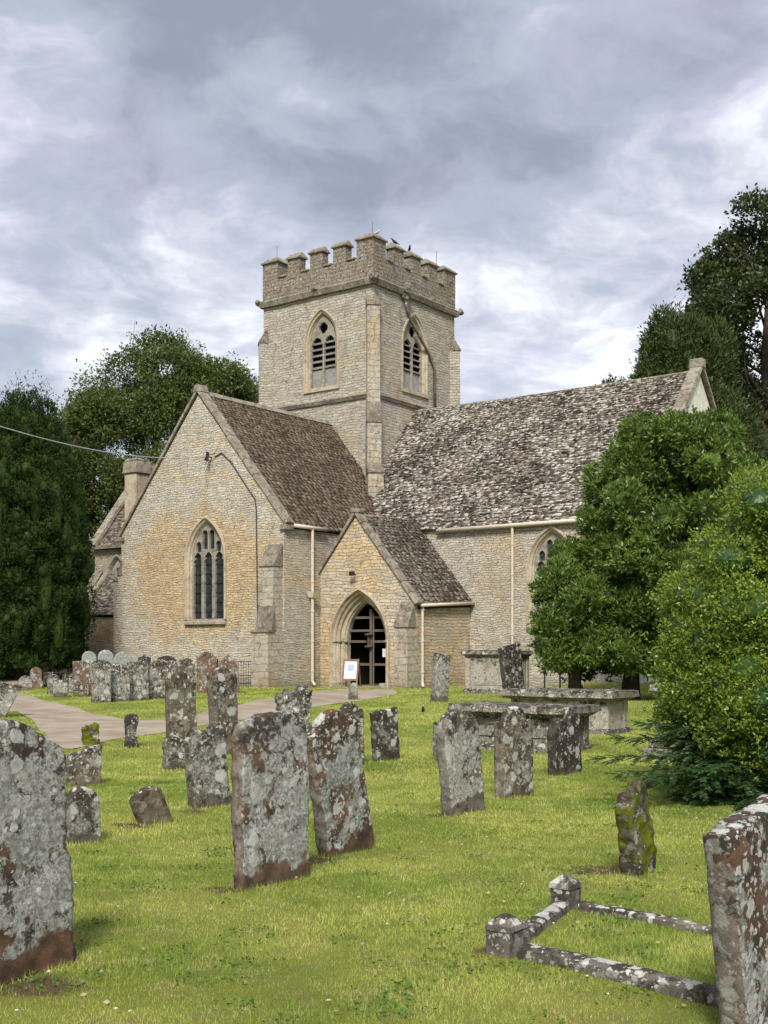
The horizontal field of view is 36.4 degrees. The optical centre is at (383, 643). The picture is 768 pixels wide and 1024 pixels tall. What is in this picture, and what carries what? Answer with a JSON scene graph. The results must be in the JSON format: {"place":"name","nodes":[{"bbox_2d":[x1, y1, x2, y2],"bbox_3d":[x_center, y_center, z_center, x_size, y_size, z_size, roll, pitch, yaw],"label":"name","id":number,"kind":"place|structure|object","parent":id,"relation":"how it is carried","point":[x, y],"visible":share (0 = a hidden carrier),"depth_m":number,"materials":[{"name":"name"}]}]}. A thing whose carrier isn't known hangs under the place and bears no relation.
{"place":"outdoors","nodes":[
{"label":"outdoors","id":0,"kind":"place"},
{"bbox_2d":[0,668,72,683],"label":"side path","id":1,"kind":"structure","parent":0,"point":[13,681],"depth_m":43.23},
{"bbox_2d":[9,689,397,748],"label":"path","id":2,"kind":"structure","parent":0,"point":[65,727],"depth_m":25.40,"materials":[{"name":"beige concrete"}]},
{"bbox_2d":[0,673,745,1023],"bbox_3d":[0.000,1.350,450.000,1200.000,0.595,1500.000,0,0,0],"label":"ground","id":3,"kind":"structure","parent":0,"point":[620,1017],"depth_m":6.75,"materials":[{"name":"green plant"}]},
{"bbox_2d":[0,681,21,717],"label":"gravestone","id":4,"kind":"object","parent":3,"relation":"on","point":[9,692],"visible":0.87,"depth_m":24.96,"materials":[{"name":"grey stone"}]},
{"bbox_2d":[18,675,32,690],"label":"gravestone","id":5,"kind":"object","parent":3,"relation":"on","point":[25,681],"visible":0.71,"depth_m":39.24,"materials":[{"name":"grey stone"}]},
{"bbox_2d":[30,667,41,688],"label":"gravestone","id":6,"kind":"object","parent":3,"relation":"on","point":[36,674],"visible":0.7,"depth_m":40.05,"materials":[{"name":"stone"}]},
{"bbox_2d":[0,722,74,984],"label":"gravestone","id":7,"kind":"object","parent":3,"relation":"on","point":[37,929],"visible":0.89,"depth_m":5.67,"materials":[{"name":"grey stone"}]},
{"bbox_2d":[43,672,53,686],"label":"gravestone","id":8,"kind":"object","parent":3,"relation":"on","point":[45,674],"visible":0.38,"depth_m":40.69,"materials":[{"name":"grey stone"}]},
{"bbox_2d":[0,369,102,679],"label":"irish yew","id":9,"kind":"object","parent":3,"relation":"on","point":[45,576],"visible":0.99,"depth_m":42.57,"materials":[{"name":"green plant"}]},
{"bbox_2d":[46,674,58,693],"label":"gravestone","id":10,"kind":"object","parent":3,"relation":"on","point":[50,679],"visible":0.47,"depth_m":36.20,"materials":[{"name":"grey stone"}]},
{"bbox_2d":[53,680,67,697],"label":"gravestone","id":11,"kind":"object","parent":3,"relation":"on","point":[60,688],"visible":0.78,"depth_m":34.37,"materials":[{"name":"grey stone"}]},
{"bbox_2d":[62,673,68,679],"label":"gravestone","id":12,"kind":"object","parent":3,"relation":"on","point":[65,676],"visible":0.22,"depth_m":39.81,"materials":[{"name":"grey stone"}]},
{"bbox_2d":[43,628,88,667],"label":"hedge","id":13,"kind":"object","parent":3,"relation":"on","point":[83,649],"visible":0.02,"depth_m":52.27,"materials":[{"name":"green plant"}]},
{"bbox_2d":[68,674,73,693],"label":"gravestone","id":14,"kind":"object","parent":3,"relation":"on","point":[70,683],"visible":0.43,"depth_m":36.11,"materials":[{"name":"grey stone"}]},
{"bbox_2d":[73,684,88,696],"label":"gravestone","id":15,"kind":"object","parent":3,"relation":"on","point":[80,689],"visible":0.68,"depth_m":34.89,"materials":[{"name":"grey stone"}]},
{"bbox_2d":[72,660,90,695],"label":"gravestone","id":16,"kind":"object","parent":3,"relation":"on","point":[81,672],"visible":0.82,"depth_m":35.10,"materials":[{"name":"brown stone"}]},
{"bbox_2d":[64,744,101,786],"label":"gravestone","id":17,"kind":"object","parent":3,"relation":"on","point":[82,766],"visible":0.7,"depth_m":12.99,"materials":[{"name":"grey stone"}]},
{"bbox_2d":[66,786,100,844],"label":"gravestone","id":18,"kind":"object","parent":3,"relation":"on","point":[83,802],"visible":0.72,"depth_m":9.30,"materials":[{"name":"grey stone"}]},
{"bbox_2d":[82,651,96,665],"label":"gravestone","id":19,"kind":"object","parent":3,"relation":"on","point":[90,656],"visible":0.26,"depth_m":38.89,"materials":[{"name":"grey stone"}]},
{"bbox_2d":[81,723,99,745],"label":"gravestone","id":20,"kind":"object","parent":3,"relation":"on","point":[90,734],"visible":0.66,"depth_m":17.86,"materials":[{"name":"green stone"}]},
{"bbox_2d":[91,660,111,702],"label":"gravestone","id":21,"kind":"object","parent":3,"relation":"on","point":[101,683],"visible":0.88,"depth_m":31.38,"materials":[{"name":"grey stone"}]},
{"bbox_2d":[98,650,113,664],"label":"gravestone","id":22,"kind":"object","parent":3,"relation":"on","point":[107,655],"visible":0.23,"depth_m":39.05,"materials":[{"name":"grey stone"}]},
{"bbox_2d":[111,663,129,702],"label":"gravestone","id":23,"kind":"object","parent":3,"relation":"on","point":[120,682],"visible":0.66,"depth_m":31.93,"materials":[{"name":"grey stone"}]},
{"bbox_2d":[114,652,132,664],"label":"gravestone","id":24,"kind":"object","parent":3,"relation":"on","point":[122,657],"visible":0.27,"depth_m":38.25,"materials":[{"name":"grey stone"}]},
{"bbox_2d":[124,714,137,747],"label":"gravestone","id":25,"kind":"object","parent":3,"relation":"on","point":[131,727],"visible":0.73,"depth_m":17.77,"materials":[{"name":"grey stone"}]},
{"bbox_2d":[127,661,149,700],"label":"gravestone","id":26,"kind":"object","parent":3,"relation":"on","point":[139,688],"visible":0.78,"depth_m":32.56,"materials":[{"name":"grey stone"}]},
{"bbox_2d":[138,654,150,686],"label":"gravestone","id":27,"kind":"object","parent":3,"relation":"on","point":[144,657],"visible":0.22,"depth_m":39.25,"materials":[{"name":"grey stone"}]},
{"bbox_2d":[129,786,172,824],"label":"gravestone","id":28,"kind":"object","parent":3,"relation":"on","point":[148,805],"visible":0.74,"depth_m":10.32,"materials":[{"name":"grey stone"}]},
{"bbox_2d":[44,321,258,579],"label":"deciduous tree","id":29,"kind":"object","parent":3,"relation":"on","point":[150,408],"visible":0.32,"depth_m":69.46,"materials":[{"name":"green plant"}]},
{"bbox_2d":[149,660,171,698],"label":"gravestone","id":30,"kind":"object","parent":3,"relation":"on","point":[159,672],"visible":0.77,"depth_m":33.29,"materials":[{"name":"grey stone"}]},
{"bbox_2d":[157,656,175,661],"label":"gravestone","id":31,"kind":"object","parent":3,"relation":"on","point":[165,658],"visible":0.09,"depth_m":40.16,"materials":[{"name":"grey stone"}]},
{"bbox_2d":[166,660,175,676],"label":"gravestone","id":32,"kind":"object","parent":3,"relation":"on","point":[173,667],"visible":0.2,"depth_m":37.65,"materials":[{"name":"grey stone"}]},
{"bbox_2d":[161,735,184,769],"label":"gravestone","id":33,"kind":"object","parent":3,"relation":"on","point":[173,751],"visible":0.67,"depth_m":14.72,"materials":[{"name":"grey stone"}]},
{"bbox_2d":[165,672,196,739],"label":"gravestone","id":34,"kind":"object","parent":3,"relation":"on","point":[180,702],"visible":0.69,"depth_m":18.47,"materials":[{"name":"grey stone"}]},
{"bbox_2d":[176,658,195,679],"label":"gravestone","id":35,"kind":"object","parent":3,"relation":"on","point":[186,665],"visible":0.37,"depth_m":38.32,"materials":[{"name":"grey stone"}]},
{"bbox_2d":[196,651,216,693],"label":"gravestone","id":36,"kind":"object","parent":3,"relation":"on","point":[206,662],"visible":0.71,"depth_m":36.83,"materials":[{"name":"brown stone"}]},
{"bbox_2d":[184,722,229,808],"bbox_3d":[-1.715,1.274,11.325,0.441,1.002,0.146,-6,4,-44],"label":"gravestone","id":37,"kind":"object","parent":3,"relation":"on","point":[206,770],"visible":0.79,"depth_m":11.26,"materials":[{"name":"grey stone"}]},
{"bbox_2d":[207,667,238,753],"bbox_3d":[-2.276,1.048,16.579,0.430,1.428,0.178,-4,3,-40],"label":"gravestone","id":38,"kind":"object","parent":3,"relation":"on","point":[222,693],"visible":0.69,"depth_m":16.50,"materials":[{"name":"grey stone"}]},
{"bbox_2d":[217,654,239,693],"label":"gravestone","id":39,"kind":"object","parent":3,"relation":"on","point":[229,662],"visible":0.3,"depth_m":37.23,"materials":[{"name":"stone"}]},
{"bbox_2d":[217,659,250,686],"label":"iron railing","id":40,"kind":"object","parent":3,"relation":"on","point":[243,675],"visible":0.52,"depth_m":42.42,"materials":[{"name":"black metal"}]},
{"bbox_2d":[230,710,310,890],"bbox_3d":[-0.746,1.122,7.768,0.126,1.345,0.672,0,1,38],"label":"gravestone","id":41,"kind":"object","parent":3,"relation":"on","point":[270,756],"visible":0.81,"depth_m":7.68,"materials":[{"name":"grey stone"}]},
{"bbox_2d":[274,683,311,727],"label":"gravestone","id":42,"kind":"object","parent":3,"relation":"on","point":[297,702],"visible":0.35,"depth_m":16.64,"materials":[{"name":"grey stone"}]},
{"bbox_2d":[15,803,608,1010],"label":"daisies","id":43,"kind":"object","parent":3,"relation":"on","point":[386,923],"visible":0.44,"depth_m":5.64,"materials":[{"name":"white plant"}]},
{"bbox_2d":[307,708,373,857],"bbox_3d":[-0.341,1.146,8.878,0.146,1.355,0.557,4,17,39],"label":"gravestone","id":44,"kind":"object","parent":3,"relation":"on","point":[338,794],"visible":0.86,"depth_m":8.77,"materials":[{"name":"grey stone"}]},
{"bbox_2d":[341,659,360,686],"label":"sandwich board","id":45,"kind":"object","parent":3,"relation":"on","point":[351,669],"visible":0.94,"depth_m":41.72,"materials":[{"name":"paper"}]},
{"bbox_2d":[338,702,364,764],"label":"gravestone","id":46,"kind":"object","parent":3,"relation":"on","point":[350,709],"visible":0.2,"depth_m":15.11,"materials":[{"name":"grey stone"}]},
{"bbox_2d":[348,683,357,699],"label":"gravestone","id":47,"kind":"object","parent":3,"relation":"on","point":[352,691],"visible":0.72,"depth_m":33.50,"materials":[{"name":"grey stone"}]},
{"bbox_2d":[7,760,709,1023],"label":"clover","id":48,"kind":"object","parent":3,"relation":"on","point":[407,995],"visible":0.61,"depth_m":6.25,"materials":[{"name":"green plant"}]},
{"bbox_2d":[20,758,730,1022],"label":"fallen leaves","id":49,"kind":"object","parent":3,"relation":"on","point":[106,1001],"visible":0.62,"depth_m":7.24,"materials":[{"name":"brown plant"}]},
{"bbox_2d":[369,707,399,760],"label":"gravestone","id":50,"kind":"object","parent":3,"relation":"on","point":[385,740],"visible":0.77,"depth_m":15.72,"materials":[{"name":"grey stone"}]},
{"bbox_2d":[81,222,715,688],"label":"church","id":51,"kind":"structure","parent":3,"relation":"on","point":[373,494],"depth_m":45.17,"materials":[{"name":"stone"}]},
{"bbox_2d":[0,426,205,458],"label":"overhead cable","id":52,"kind":"object","parent":51,"relation":"attached to","point":[94,449],"visible":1,"depth_m":33.73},
{"bbox_2d":[106,554,121,573],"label":"window","id":53,"kind":"structure","parent":51,"relation":"in","point":[114,564],"depth_m":53.51,"materials":[{"name":"grey stone"}]},
{"bbox_2d":[184,516,226,624],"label":"window","id":54,"kind":"structure","parent":51,"relation":"in","point":[205,556],"depth_m":44.58,"materials":[{"name":"stone"}]},
{"bbox_2d":[303,308,338,393],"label":"belfry window","id":55,"kind":"structure","parent":51,"relation":"in","point":[321,338],"depth_m":51.49,"materials":[{"name":"stone"}]},
{"bbox_2d":[329,588,390,687],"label":"doorway","id":56,"kind":"structure","parent":51,"relation":"in","point":[343,620],"depth_m":43.17,"materials":[{"name":"stone"}]},
{"bbox_2d":[401,313,427,398],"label":"belfry window","id":57,"kind":"structure","parent":51,"relation":"in","point":[411,383],"depth_m":52.27,"materials":[{"name":"stone"}]},
{"bbox_2d":[526,525,568,628],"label":"window","id":58,"kind":"structure","parent":51,"relation":"in","point":[537,556],"depth_m":42.45,"materials":[{"name":"stone"}]},
{"bbox_2d":[433,722,437,759],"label":"gravestone","id":59,"kind":"object","parent":3,"relation":"on","point":[434,740],"visible":0.22,"depth_m":15.95,"materials":[{"name":"grey stone"}]},
{"bbox_2d":[430,653,450,702],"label":"gravestone","id":60,"kind":"object","parent":3,"relation":"on","point":[440,676],"visible":0.86,"depth_m":29.51,"materials":[{"name":"grey stone"}]},
{"bbox_2d":[435,708,485,815],"bbox_3d":[0.710,1.182,10.799,0.139,1.178,0.534,0,8,42],"label":"gravestone","id":61,"kind":"object","parent":3,"relation":"on","point":[460,768],"visible":0.82,"depth_m":10.69,"materials":[{"name":"grey stone"}]},
{"bbox_2d":[461,650,532,693],"bbox_3d":[3.522,0.986,36.401,1.995,1.548,1.097,0,0,36],"label":"chest tomb","id":62,"kind":"object","parent":3,"relation":"on","point":[482,672],"visible":0.52,"depth_m":36.15,"materials":[{"name":"stone"}]},
{"bbox_2d":[498,642,524,698],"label":"gravestone","id":63,"kind":"object","parent":3,"relation":"on","point":[510,663],"visible":0.73,"depth_m":32.12,"materials":[{"name":"grey stone"}]},
{"bbox_2d":[494,706,532,798],"bbox_3d":[1.339,1.210,12.013,0.140,1.135,0.552,0,1,42],"label":"gravestone","id":64,"kind":"object","parent":3,"relation":"on","point":[513,760],"visible":0.82,"depth_m":11.91,"materials":[{"name":"grey stone"}]},
{"bbox_2d":[447,701,601,753],"bbox_3d":[2.131,1.353,17.812,2.100,0.869,1.095,0,0,37],"label":"table tomb","id":65,"kind":"object","parent":3,"relation":"on","point":[487,714],"visible":0.45,"depth_m":17.48,"materials":[{"name":"stone"}]},
{"bbox_2d":[547,710,582,775],"bbox_3d":[2.172,1.289,14.028,0.137,0.943,0.597,0,3,42],"label":"gravestone","id":66,"kind":"object","parent":3,"relation":"on","point":[564,743],"visible":0.82,"depth_m":13.93,"materials":[{"name":"grey stone"}]},
{"bbox_2d":[499,687,638,734],"bbox_3d":[3.391,1.317,21.512,2.314,0.943,1.116,0,0,36],"label":"table tomb","id":67,"kind":"object","parent":3,"relation":"on","point":[611,718],"visible":0.61,"depth_m":20.95,"materials":[{"name":"stone"}]},
{"bbox_2d":[485,874,719,1007],"bbox_3d":[1.585,1.549,5.823,2.269,0.400,1.312,0,0,36],"label":"kerbed grave","id":68,"kind":"object","parent":3,"relation":"on","point":[509,935],"visible":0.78,"depth_m":5.78,"materials":[{"name":"stone"}]},
{"bbox_2d":[615,778,656,876],"bbox_3d":[1.739,1.369,8.060,0.171,0.852,0.370,0,14,35],"label":"gravestone","id":69,"kind":"object","parent":3,"relation":"on","point":[636,853],"visible":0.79,"depth_m":7.95,"materials":[{"name":"stone"}]},
{"bbox_2d":[525,404,764,699],"bbox_3d":[7.520,-2.385,32.820,7.557,8.585,6.931,0,0,0],"label":"broadleaf evergreen","id":70,"kind":"object","parent":3,"relation":"on","point":[589,619],"visible":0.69,"depth_m":31.14,"materials":[{"name":"green plant"}]},
{"bbox_2d":[642,678,672,760],"bbox_3d":[4.062,1.114,16.475,0.640,1.240,0.640,0,0,36],"label":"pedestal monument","id":71,"kind":"object","parent":3,"relation":"on","point":[651,746],"visible":0.15,"depth_m":16.36,"materials":[{"name":"stone"}]},
{"bbox_2d":[586,716,767,810],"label":"yew bush","id":72,"kind":"object","parent":3,"relation":"on","point":[724,771],"visible":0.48,"depth_m":11.55,"materials":[{"name":"green plant"}]},
{"bbox_2d":[595,296,767,465],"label":"yew tree","id":73,"kind":"object","parent":3,"relation":"on","point":[670,345],"visible":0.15,"depth_m":56.45,"materials":[{"name":"green plant"}]},
{"bbox_2d":[637,461,767,802],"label":"leafy shrub","id":74,"kind":"object","parent":3,"relation":"on","point":[712,666],"visible":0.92,"depth_m":11.51,"materials":[{"name":"green plant"}]},
{"bbox_2d":[677,182,767,460],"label":"deciduous tree","id":75,"kind":"object","parent":3,"relation":"on","point":[717,281],"visible":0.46,"depth_m":65.35,"materials":[{"name":"green plant"}]},
{"bbox_2d":[699,459,767,593],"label":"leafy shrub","id":76,"kind":"object","parent":3,"relation":"on","point":[753,477],"depth_m":23.14,"materials":[{"name":"green plant"}]},
{"bbox_2d":[702,793,767,1023],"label":"gravestone","id":77,"kind":"object","parent":3,"relation":"on","point":[735,850],"visible":1,"depth_m":4.64,"materials":[{"name":"grey stone"}]},
{"bbox_2d":[0,0,767,555],"label":"sky","id":78,"kind":"structure","parent":0,"point":[567,160],"materials":[{"name":"grey"}]}
]}

